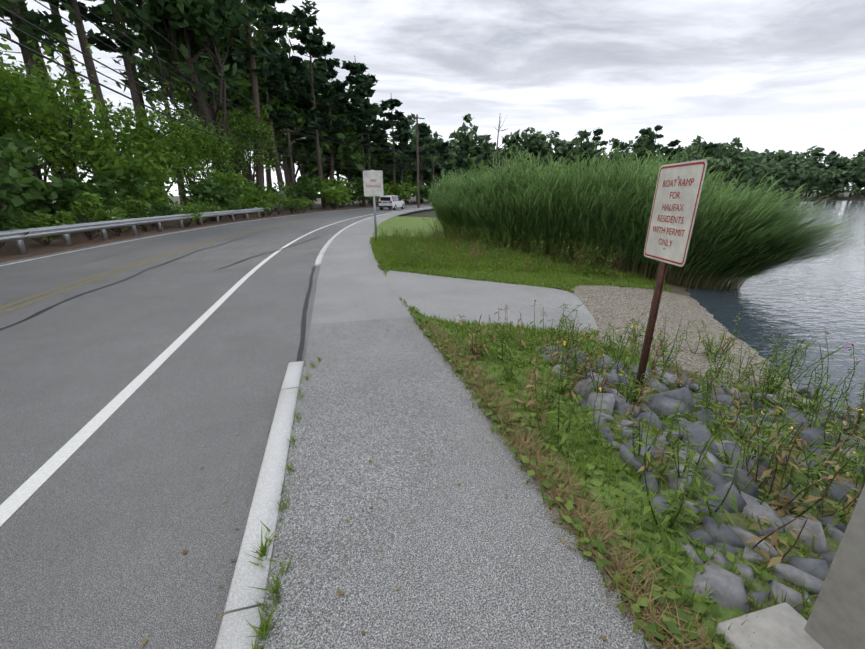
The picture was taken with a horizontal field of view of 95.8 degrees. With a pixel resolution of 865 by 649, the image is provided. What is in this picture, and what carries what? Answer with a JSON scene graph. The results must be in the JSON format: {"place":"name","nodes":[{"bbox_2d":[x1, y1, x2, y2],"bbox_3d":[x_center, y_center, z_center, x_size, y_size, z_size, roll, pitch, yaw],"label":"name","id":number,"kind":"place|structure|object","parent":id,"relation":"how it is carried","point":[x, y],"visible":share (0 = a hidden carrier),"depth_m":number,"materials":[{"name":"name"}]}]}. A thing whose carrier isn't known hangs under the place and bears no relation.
{"place":"outdoors","nodes":[
{"label":"outdoors","id":0,"kind":"place"},
{"bbox_2d":[0,204,431,648],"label":"road","id":1,"kind":"structure","parent":0,"point":[113,516],"depth_m":3.12,"materials":[{"name":"grey asphalt"}]},
{"bbox_2d":[0,214,360,361],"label":"road crack seal","id":2,"kind":"object","parent":1,"relation":"on","point":[302,339],"visible":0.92,"depth_m":6.86,"materials":[{"name":"black asphalt"}]},
{"bbox_2d":[0,204,429,525],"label":"road markings","id":3,"kind":"object","parent":1,"relation":"on","point":[22,494],"visible":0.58,"depth_m":3.77,"materials":[{"name":"white paint"}]},
{"bbox_2d":[141,260,607,644],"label":"fallen leaves","id":4,"kind":"object","parent":1,"relation":"on","point":[144,640],"visible":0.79,"depth_m":1.96,"materials":[{"name":"brown plant"}]},
{"bbox_2d":[378,195,403,209],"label":"white hatchback car","id":5,"kind":"object","parent":1,"relation":"on","point":[394,202],"visible":1,"depth_m":43.69,"materials":[{"name":"white paint"}]},
{"bbox_2d":[311,207,432,323],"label":"sidewalk","id":6,"kind":"structure","parent":0,"point":[357,294],"depth_m":7.79,"materials":[{"name":"concrete"}]},
{"bbox_2d":[0,0,864,195],"label":"sky","id":7,"kind":"structure","parent":0,"point":[772,75],"materials":[{"name":"white"}]},
{"bbox_2d":[2,192,864,222],"bbox_3d":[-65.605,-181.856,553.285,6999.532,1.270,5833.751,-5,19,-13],"label":"ground","id":8,"kind":"structure","parent":0,"point":[428,213],"depth_m":89.84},
{"bbox_2d":[0,33,66,175],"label":"roadside tree","id":9,"kind":"object","parent":8,"relation":"on","point":[9,96],"visible":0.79,"depth_m":16.94,"materials":[{"name":"green plant"}]},
{"bbox_2d":[0,0,78,218],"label":"white pine","id":10,"kind":"object","parent":8,"relation":"on","point":[10,16],"visible":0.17,"depth_m":29.08,"materials":[{"name":"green plant"}]},
{"bbox_2d":[2,1,77,220],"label":"forest pine","id":11,"kind":"object","parent":8,"relation":"on","point":[26,56],"visible":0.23,"depth_m":24.97,"materials":[{"name":"brown plant"}]},
{"bbox_2d":[0,0,94,60],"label":"forest tree","id":12,"kind":"object","parent":8,"relation":"on","point":[31,16],"visible":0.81,"depth_m":24.62,"materials":[{"name":"green plant"}]},
{"bbox_2d":[0,33,114,206],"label":"roadside tree","id":13,"kind":"object","parent":8,"relation":"on","point":[64,102],"visible":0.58,"depth_m":20.25,"materials":[{"name":"green plant"}]},
{"bbox_2d":[0,57,125,218],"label":"roadside tree","id":14,"kind":"object","parent":8,"relation":"on","point":[44,178],"visible":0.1,"depth_m":23.63,"materials":[{"name":"green plant"}]},
{"bbox_2d":[49,4,110,204],"bbox_3d":[-30.651,-26.375,32.263,9.273,33.872,8.881,-8,20,-20],"label":"forest pine","id":15,"kind":"object","parent":8,"relation":"on","point":[66,58],"visible":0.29,"depth_m":33.15,"materials":[{"name":"brown plant"}]},
{"bbox_2d":[69,0,132,212],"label":"forest pine","id":16,"kind":"object","parent":8,"relation":"on","point":[83,42],"visible":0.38,"depth_m":28.34,"materials":[{"name":"brown plant"}]},
{"bbox_2d":[41,0,177,215],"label":"forest pine","id":17,"kind":"object","parent":8,"relation":"on","point":[100,46],"visible":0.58,"depth_m":30.78,"materials":[{"name":"green plant"}]},
{"bbox_2d":[88,0,148,129],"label":"forest pine","id":18,"kind":"object","parent":8,"relation":"on","point":[94,9],"visible":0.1,"depth_m":38.67,"materials":[{"name":"brown plant"}]},
{"bbox_2d":[36,99,205,195],"bbox_3d":[-21.136,-10.857,26.393,9.980,8.002,9.265,-5,19,-13],"label":"roadside tree","id":19,"kind":"object","parent":8,"relation":"on","point":[164,160],"visible":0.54,"depth_m":25.52,"materials":[{"name":"green plant"}]},
{"bbox_2d":[112,0,185,205],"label":"forest pine","id":20,"kind":"object","parent":8,"relation":"on","point":[127,4],"visible":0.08,"depth_m":45.80,"materials":[{"name":"brown plant"}]},
{"bbox_2d":[95,98,203,193],"bbox_3d":[-21.090,-12.364,29.854,6.924,8.705,6.683,-5,19,-13],"label":"roadside tree","id":21,"kind":"object","parent":8,"relation":"on","point":[152,128],"visible":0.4,"depth_m":28.64,"materials":[{"name":"green plant"}]},
{"bbox_2d":[95,0,257,209],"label":"forest tree","id":22,"kind":"object","parent":8,"relation":"on","point":[197,15],"visible":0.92,"depth_m":33.04,"materials":[{"name":"green plant"}]},
{"bbox_2d":[123,79,238,194],"bbox_3d":[-21.068,-14.376,32.979,8.406,10.446,9.228,2,19,8],"label":"roadside tree","id":23,"kind":"object","parent":8,"relation":"on","point":[203,139],"visible":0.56,"depth_m":32.12,"materials":[{"name":"green plant"}]},
{"bbox_2d":[134,33,242,170],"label":"forest tree","id":24,"kind":"object","parent":8,"relation":"on","point":[160,93],"depth_m":49.83,"materials":[{"name":"green plant"}]},
{"bbox_2d":[116,0,276,188],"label":"forest tree","id":25,"kind":"object","parent":8,"relation":"on","point":[242,46],"visible":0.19,"depth_m":38.51,"materials":[{"name":"green plant"}]},
{"bbox_2d":[158,101,247,184],"bbox_3d":[-21.396,-15.184,36.168,7.389,9.996,6.809,-5,19,-13],"label":"roadside tree","id":26,"kind":"object","parent":8,"relation":"on","point":[211,160],"visible":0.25,"depth_m":36.17,"materials":[{"name":"green plant"}]},
{"bbox_2d":[129,24,278,208],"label":"forest tree","id":27,"kind":"object","parent":8,"relation":"on","point":[237,90],"visible":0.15,"depth_m":42.76,"materials":[{"name":"green plant"}]},
{"bbox_2d":[0,203,432,262],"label":"dirt verge","id":28,"kind":"object","parent":8,"relation":"on","point":[9,251],"depth_m":17.82,"materials":[{"name":"brown soil"}]},
{"bbox_2d":[0,204,29,246],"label":"roadside bush","id":29,"kind":"object","parent":28,"relation":"on","point":[12,222],"visible":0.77,"depth_m":12.62,"materials":[{"name":"green plant"}]},
{"bbox_2d":[0,131,45,206],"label":"understory bush","id":30,"kind":"object","parent":28,"relation":"on","point":[19,144],"visible":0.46,"depth_m":14.67,"materials":[{"name":"green plant"}]},
{"bbox_2d":[0,142,47,247],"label":"understory bush","id":31,"kind":"object","parent":28,"relation":"on","point":[8,183],"visible":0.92,"depth_m":12.40,"materials":[{"name":"green plant"}]},
{"bbox_2d":[12,210,77,244],"bbox_3d":[-14.375,-3.579,14.461,2.246,1.312,1.464,-10,21,-27],"label":"roadside bush","id":32,"kind":"object","parent":28,"relation":"on","point":[38,221],"visible":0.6,"depth_m":14.31,"materials":[{"name":"green plant"}]},
{"bbox_2d":[1,172,94,236],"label":"understory bush","id":33,"kind":"object","parent":28,"relation":"on","point":[76,188],"visible":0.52,"depth_m":17.08,"materials":[{"name":"green plant"}]},
{"bbox_2d":[59,192,106,239],"bbox_3d":[-14.156,-4.437,16.026,1.384,1.946,1.817,-8,20,-23],"label":"roadside bush","id":34,"kind":"object","parent":28,"relation":"on","point":[94,199],"visible":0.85,"depth_m":15.78,"materials":[{"name":"green plant"}]},
{"bbox_2d":[48,166,152,230],"bbox_3d":[-17.083,-6.341,19.660,4.668,3.336,4.435,-5,19,-13],"label":"understory bush","id":35,"kind":"object","parent":28,"relation":"on","point":[110,193],"visible":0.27,"depth_m":19.92,"materials":[{"name":"green plant"}]},
{"bbox_2d":[88,206,128,235],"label":"roadside bush","id":36,"kind":"object","parent":28,"relation":"on","point":[112,214],"visible":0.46,"depth_m":17.53,"materials":[{"name":"green plant"}]},
{"bbox_2d":[114,196,150,231],"bbox_3d":[-14.894,-5.536,19.547,1.524,1.807,1.357,-5,19,-13],"label":"roadside bush","id":37,"kind":"object","parent":28,"relation":"on","point":[133,207],"visible":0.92,"depth_m":19.34,"materials":[{"name":"green plant"}]},
{"bbox_2d":[0,208,266,253],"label":"guardrail","id":38,"kind":"object","parent":28,"relation":"on","point":[17,236],"visible":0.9,"depth_m":15.90,"materials":[{"name":"silver metal"}]},
{"bbox_2d":[89,153,178,226],"bbox_3d":[-16.715,-7.633,22.378,3.706,4.014,4.593,-5,19,-13],"label":"understory bush","id":39,"kind":"object","parent":28,"relation":"on","point":[116,163],"visible":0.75,"depth_m":21.61,"materials":[{"name":"green plant"}]},
{"bbox_2d":[143,200,179,227],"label":"roadside bush","id":40,"kind":"object","parent":28,"relation":"on","point":[164,208],"visible":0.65,"depth_m":21.21,"materials":[{"name":"green plant"}]},
{"bbox_2d":[166,202,206,226],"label":"roadside bush","id":41,"kind":"object","parent":28,"relation":"on","point":[190,210],"visible":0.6,"depth_m":22.75,"materials":[{"name":"green plant"}]},
{"bbox_2d":[178,177,244,220],"bbox_3d":[-15.445,-8.878,27.718,4.199,2.981,2.861,-5,19,-13],"label":"understory bush","id":42,"kind":"object","parent":28,"relation":"on","point":[211,188],"visible":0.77,"depth_m":27.16,"materials":[{"name":"green plant"}]},
{"bbox_2d":[190,169,244,216],"bbox_3d":[-16.362,-9.902,29.829,4.095,3.595,3.345,-5,19,-13],"label":"understory bush","id":43,"kind":"object","parent":28,"relation":"on","point":[218,176],"visible":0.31,"depth_m":29.70,"materials":[{"name":"green plant"}]},
{"bbox_2d":[198,173,256,216],"bbox_3d":[-16.870,-10.474,31.606,4.808,3.564,4.524,-5,19,-13],"label":"understory bush","id":44,"kind":"object","parent":28,"relation":"on","point":[246,192],"visible":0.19,"depth_m":32.47,"materials":[{"name":"green plant"}]},
{"bbox_2d":[242,184,274,206],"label":"understory bush","id":45,"kind":"object","parent":28,"relation":"on","point":[260,191],"visible":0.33,"depth_m":38.27,"materials":[{"name":"green plant"}]},
{"bbox_2d":[294,173,323,209],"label":"understory bush","id":46,"kind":"object","parent":28,"relation":"on","point":[313,190],"visible":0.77,"depth_m":45.98,"materials":[{"name":"green plant"}]},
{"bbox_2d":[318,181,352,208],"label":"understory bush","id":47,"kind":"object","parent":28,"relation":"on","point":[335,195],"visible":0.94,"depth_m":48.16,"materials":[{"name":"green plant"}]},
{"bbox_2d":[352,178,379,206],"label":"understory bush","id":48,"kind":"object","parent":28,"relation":"on","point":[359,187],"visible":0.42,"depth_m":55.85,"materials":[{"name":"green plant"}]},
{"bbox_2d":[379,181,409,200],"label":"understory bush","id":49,"kind":"object","parent":28,"relation":"on","point":[394,190],"visible":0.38,"depth_m":64.38,"materials":[{"name":"green plant"}]},
{"bbox_2d":[172,0,319,206],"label":"white pine","id":50,"kind":"object","parent":8,"relation":"on","point":[270,19],"visible":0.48,"depth_m":37.86,"materials":[{"name":"green plant"}]},
{"bbox_2d":[214,105,282,207],"bbox_3d":[-19.168,-16.999,40.506,7.078,10.725,7.090,-5,19,-13],"label":"roadside tree","id":51,"kind":"object","parent":8,"relation":"on","point":[240,129],"visible":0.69,"depth_m":39.02,"materials":[{"name":"green plant"}]},
{"bbox_2d":[216,61,312,208],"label":"forest tree","id":52,"kind":"object","parent":8,"relation":"on","point":[287,105],"visible":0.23,"depth_m":48.30,"materials":[{"name":"green plant"}]},
{"bbox_2d":[249,180,297,211],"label":"understory bush","id":53,"kind":"object","parent":8,"relation":"on","point":[291,194],"visible":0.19,"depth_m":42.17,"materials":[{"name":"green plant"}]},
{"bbox_2d":[245,2,302,209],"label":"white pine","id":54,"kind":"object","parent":8,"relation":"on","point":[280,74],"visible":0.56,"depth_m":44.83,"materials":[{"name":"green plant"}]},
{"bbox_2d":[253,3,297,185],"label":"white pine","id":55,"kind":"object","parent":8,"relation":"on","point":[277,35],"visible":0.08,"depth_m":47.91,"materials":[{"name":"green plant"}]},
{"bbox_2d":[255,23,322,183],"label":"forest tree","id":56,"kind":"object","parent":8,"relation":"on","point":[284,50],"visible":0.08,"depth_m":49.57,"materials":[{"name":"green plant"}]},
{"bbox_2d":[266,63,341,206],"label":"forest tree","id":57,"kind":"object","parent":8,"relation":"on","point":[318,96],"visible":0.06,"depth_m":53.42,"materials":[{"name":"green plant"}]},
{"bbox_2d":[284,15,341,207],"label":"white pine","id":58,"kind":"object","parent":8,"relation":"on","point":[309,41],"visible":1,"depth_m":47.40,"materials":[{"name":"green plant"}]},
{"bbox_2d":[215,207,429,648],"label":"granite kerb","id":59,"kind":"object","parent":8,"relation":"on","point":[235,629],"visible":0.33,"depth_m":2.01,"materials":[{"name":"grey stone"}]},
{"bbox_2d":[300,40,358,206],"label":"white pine","id":60,"kind":"object","parent":8,"relation":"on","point":[338,85],"visible":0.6,"depth_m":52.64,"materials":[{"name":"green plant"}]},
{"bbox_2d":[293,108,371,177],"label":"forest tree","id":61,"kind":"object","parent":8,"relation":"on","point":[342,134],"visible":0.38,"depth_m":55.27,"materials":[{"name":"green plant"}]},
{"bbox_2d":[292,99,391,204],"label":"forest tree","id":62,"kind":"object","parent":8,"relation":"on","point":[353,172],"visible":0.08,"depth_m":64.08,"materials":[{"name":"green plant"}]},
{"bbox_2d":[336,55,383,205],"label":"white pine","id":63,"kind":"object","parent":8,"relation":"on","point":[361,82],"visible":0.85,"depth_m":54.76,"materials":[{"name":"green plant"}]},
{"bbox_2d":[349,74,390,205],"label":"white pine","id":64,"kind":"object","parent":8,"relation":"on","point":[377,122],"visible":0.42,"depth_m":60.76,"materials":[{"name":"green plant"}]},
{"bbox_2d":[363,170,383,239],"bbox_3d":[-2.043,-3.923,13.845,0.680,2.900,0.038,0,18,0],"label":"no parking sign","id":65,"kind":"object","parent":8,"relation":"on","point":[373,182],"visible":0.98,"depth_m":13.53,"materials":[{"name":"grey metal"}]},
{"bbox_2d":[359,151,416,183],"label":"forest tree","id":66,"kind":"object","parent":8,"relation":"on","point":[405,174],"visible":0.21,"depth_m":73.74,"materials":[{"name":"green plant"}]},
{"bbox_2d":[374,97,412,185],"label":"white pine","id":67,"kind":"object","parent":8,"relation":"on","point":[390,123],"visible":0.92,"depth_m":63.21,"materials":[{"name":"green plant"}]},
{"bbox_2d":[388,115,415,203],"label":"white pine","id":68,"kind":"object","parent":8,"relation":"on","point":[401,145],"visible":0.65,"depth_m":68.36,"materials":[{"name":"green plant"}]},
{"bbox_2d":[409,115,424,207],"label":"utility pole","id":69,"kind":"object","parent":8,"relation":"on","point":[418,193],"visible":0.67,"depth_m":49.86,"materials":[{"name":"brown wood"}]},
{"bbox_2d":[0,0,512,175],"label":"power lines","id":70,"kind":"object","parent":69,"relation":"attached to","point":[35,52],"visible":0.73,"depth_m":19.63,"materials":[{"name":"black metal"}]},
{"bbox_2d":[412,122,435,203],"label":"white pine","id":71,"kind":"object","parent":8,"relation":"on","point":[422,132],"visible":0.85,"depth_m":71.60,"materials":[{"name":"green plant"}]},
{"bbox_2d":[407,125,449,154],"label":"tree","id":72,"kind":"object","parent":8,"relation":"on","point":[435,139],"visible":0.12,"depth_m":85.24,"materials":[{"name":"green plant"}]},
{"bbox_2d":[408,143,454,202],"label":"forest tree","id":73,"kind":"object","parent":8,"relation":"on","point":[426,175],"visible":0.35,"depth_m":79.46,"materials":[{"name":"green plant"}]},
{"bbox_2d":[433,141,454,180],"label":"white pine","id":74,"kind":"object","parent":8,"relation":"on","point":[441,146],"visible":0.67,"depth_m":76.67,"materials":[{"name":"green plant"}]},
{"bbox_2d":[429,153,483,183],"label":"forest tree","id":75,"kind":"object","parent":8,"relation":"on","point":[471,161],"visible":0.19,"depth_m":83.58,"materials":[{"name":"green plant"}]},
{"bbox_2d":[449,113,499,174],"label":"tree","id":76,"kind":"object","parent":8,"relation":"on","point":[465,139],"visible":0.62,"depth_m":89.05,"materials":[{"name":"green plant"}]},
{"bbox_2d":[498,129,530,167],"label":"tree","id":77,"kind":"object","parent":8,"relation":"on","point":[515,138],"visible":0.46,"depth_m":96.92,"materials":[{"name":"green plant"}]},
{"bbox_2d":[516,127,551,172],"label":"tree","id":78,"kind":"object","parent":8,"relation":"on","point":[537,142],"visible":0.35,"depth_m":97.40,"materials":[{"name":"green plant"}]},
{"bbox_2d":[550,137,579,176],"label":"tree","id":79,"kind":"object","parent":8,"relation":"on","point":[562,148],"visible":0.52,"depth_m":97.82,"materials":[{"name":"green plant"}]},
{"bbox_2d":[572,129,599,174],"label":"tree","id":80,"kind":"object","parent":8,"relation":"on","point":[588,145],"visible":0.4,"depth_m":101.24,"materials":[{"name":"green plant"}]},
{"bbox_2d":[592,128,607,167],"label":"shore pine","id":81,"kind":"object","parent":8,"relation":"on","point":[597,132],"visible":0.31,"depth_m":107.42,"materials":[{"name":"green plant"}]},
{"bbox_2d":[602,137,641,169],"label":"tree","id":82,"kind":"object","parent":8,"relation":"on","point":[623,145],"visible":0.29,"depth_m":107.91,"materials":[{"name":"green plant"}]},
{"bbox_2d":[630,127,657,167],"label":"tree","id":83,"kind":"object","parent":8,"relation":"on","point":[643,141],"visible":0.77,"depth_m":104.12,"materials":[{"name":"green plant"}]},
{"bbox_2d":[663,139,684,163],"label":"shore pine","id":84,"kind":"object","parent":8,"relation":"on","point":[675,143],"visible":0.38,"depth_m":97.43,"materials":[{"name":"green plant"}]},
{"bbox_2d":[675,148,725,180],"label":"tree","id":85,"kind":"object","parent":8,"relation":"on","point":[711,161],"visible":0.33,"depth_m":89.93,"materials":[{"name":"green plant"}]},
{"bbox_2d":[713,150,762,191],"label":"tree","id":86,"kind":"object","parent":8,"relation":"on","point":[743,166],"visible":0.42,"depth_m":90.90,"materials":[{"name":"green plant"}]},
{"bbox_2d":[721,143,768,186],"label":"tree","id":87,"kind":"object","parent":8,"relation":"on","point":[754,170],"visible":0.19,"depth_m":97.06,"materials":[{"name":"green plant"}]},
{"bbox_2d":[750,157,801,193],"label":"tree","id":88,"kind":"object","parent":8,"relation":"on","point":[779,170],"visible":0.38,"depth_m":100.20,"materials":[{"name":"green plant"}]},
{"bbox_2d":[766,158,809,185],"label":"tree","id":89,"kind":"object","parent":8,"relation":"on","point":[800,173],"visible":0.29,"depth_m":103.35,"materials":[{"name":"green plant"}]},
{"bbox_2d":[791,164,832,195],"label":"tree","id":90,"kind":"object","parent":8,"relation":"on","point":[814,177],"visible":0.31,"depth_m":108.20,"materials":[{"name":"green plant"}]},
{"bbox_2d":[795,145,841,168],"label":"tree","id":91,"kind":"object","parent":8,"relation":"on","point":[820,160],"visible":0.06,"depth_m":118.85,"materials":[{"name":"green plant"}]},
{"bbox_2d":[804,161,857,191],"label":"tree","id":92,"kind":"object","parent":8,"relation":"on","point":[838,173],"visible":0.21,"depth_m":114.48,"materials":[{"name":"green plant"}]},
{"bbox_2d":[816,183,860,197],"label":"shore shrub","id":93,"kind":"object","parent":8,"relation":"on","point":[848,190],"visible":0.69,"depth_m":113.14,"materials":[{"name":"green plant"}]},
{"bbox_2d":[834,162,864,196],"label":"tree","id":94,"kind":"object","parent":8,"relation":"on","point":[854,175],"visible":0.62,"depth_m":117.32,"materials":[{"name":"green plant"}]},
{"bbox_2d":[836,155,864,196],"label":"tree","id":95,"kind":"object","parent":8,"relation":"on","point":[848,161],"visible":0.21,"depth_m":122.45,"materials":[{"name":"green plant"}]},
{"bbox_2d":[257,316,660,648],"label":"sidewalk","id":96,"kind":"structure","parent":0,"point":[428,525],"depth_m":2.00,"materials":[{"name":"concrete"}]},
{"bbox_2d":[242,356,320,648],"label":"weeds","id":97,"kind":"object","parent":96,"relation":"on","point":[264,628],"depth_m":1.72,"materials":[{"name":"green plant"}]},
{"bbox_2d":[372,216,861,648],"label":"bank","id":98,"kind":"structure","parent":0,"point":[615,306],"depth_m":3.87,"materials":[{"name":"green plant"}]},
{"bbox_2d":[386,271,597,333],"bbox_3d":[0.734,-0.454,7.273,4.261,0.374,3.645,3,19,10],"label":"boat ramp apron","id":99,"kind":"object","parent":98,"relation":"on","point":[448,298],"visible":0.96,"depth_m":7.10,"materials":[{"name":"concrete"}]},
{"bbox_2d":[368,236,863,648],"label":"bank ground cover","id":100,"kind":"object","parent":98,"relation":"on","point":[654,624],"visible":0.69,"depth_m":2.65,"materials":[{"name":"green plant"}]},
{"bbox_2d":[380,216,864,567],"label":"weeds","id":101,"kind":"object","parent":98,"relation":"on","point":[772,387],"visible":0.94,"depth_m":3.42,"materials":[{"name":"green plant"}]},
{"bbox_2d":[633,159,706,401],"bbox_3d":[1.904,-0.069,3.391,0.102,2.482,0.615,0,18,1],"label":"boat ramp sign","id":102,"kind":"object","parent":98,"relation":"on","point":[675,205],"visible":0.96,"depth_m":3.14,"materials":[{"name":"grey metal"}]},
{"bbox_2d":[541,345,864,620],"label":"rocks","id":103,"kind":"object","parent":98,"relation":"on","point":[729,586],"visible":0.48,"depth_m":2.57,"materials":[{"name":"grey stone"}]},
{"bbox_2d":[716,485,864,648],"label":"concrete pillar","id":104,"kind":"structure","parent":98,"relation":"on","point":[836,619],"depth_m":1.42,"materials":[{"name":"concrete"}]},
{"bbox_2d":[796,385,864,430],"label":"waterline rocks","id":105,"kind":"object","parent":98,"relation":"on","point":[809,393],"visible":0.23,"depth_m":4.47,"materials":[{"name":"grey stone"}]},
{"bbox_2d":[681,200,864,410],"bbox_3d":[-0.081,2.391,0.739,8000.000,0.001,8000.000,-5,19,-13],"label":"lake water","id":106,"kind":"structure","parent":0,"point":[810,300],"depth_m":8.91,"materials":[{"name":"grey liquid"}]},
{"bbox_2d":[425,142,864,290],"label":"reeds","id":107,"kind":"object","parent":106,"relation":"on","point":[735,243],"visible":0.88,"depth_m":10.98,"materials":[{"name":"green plant"}]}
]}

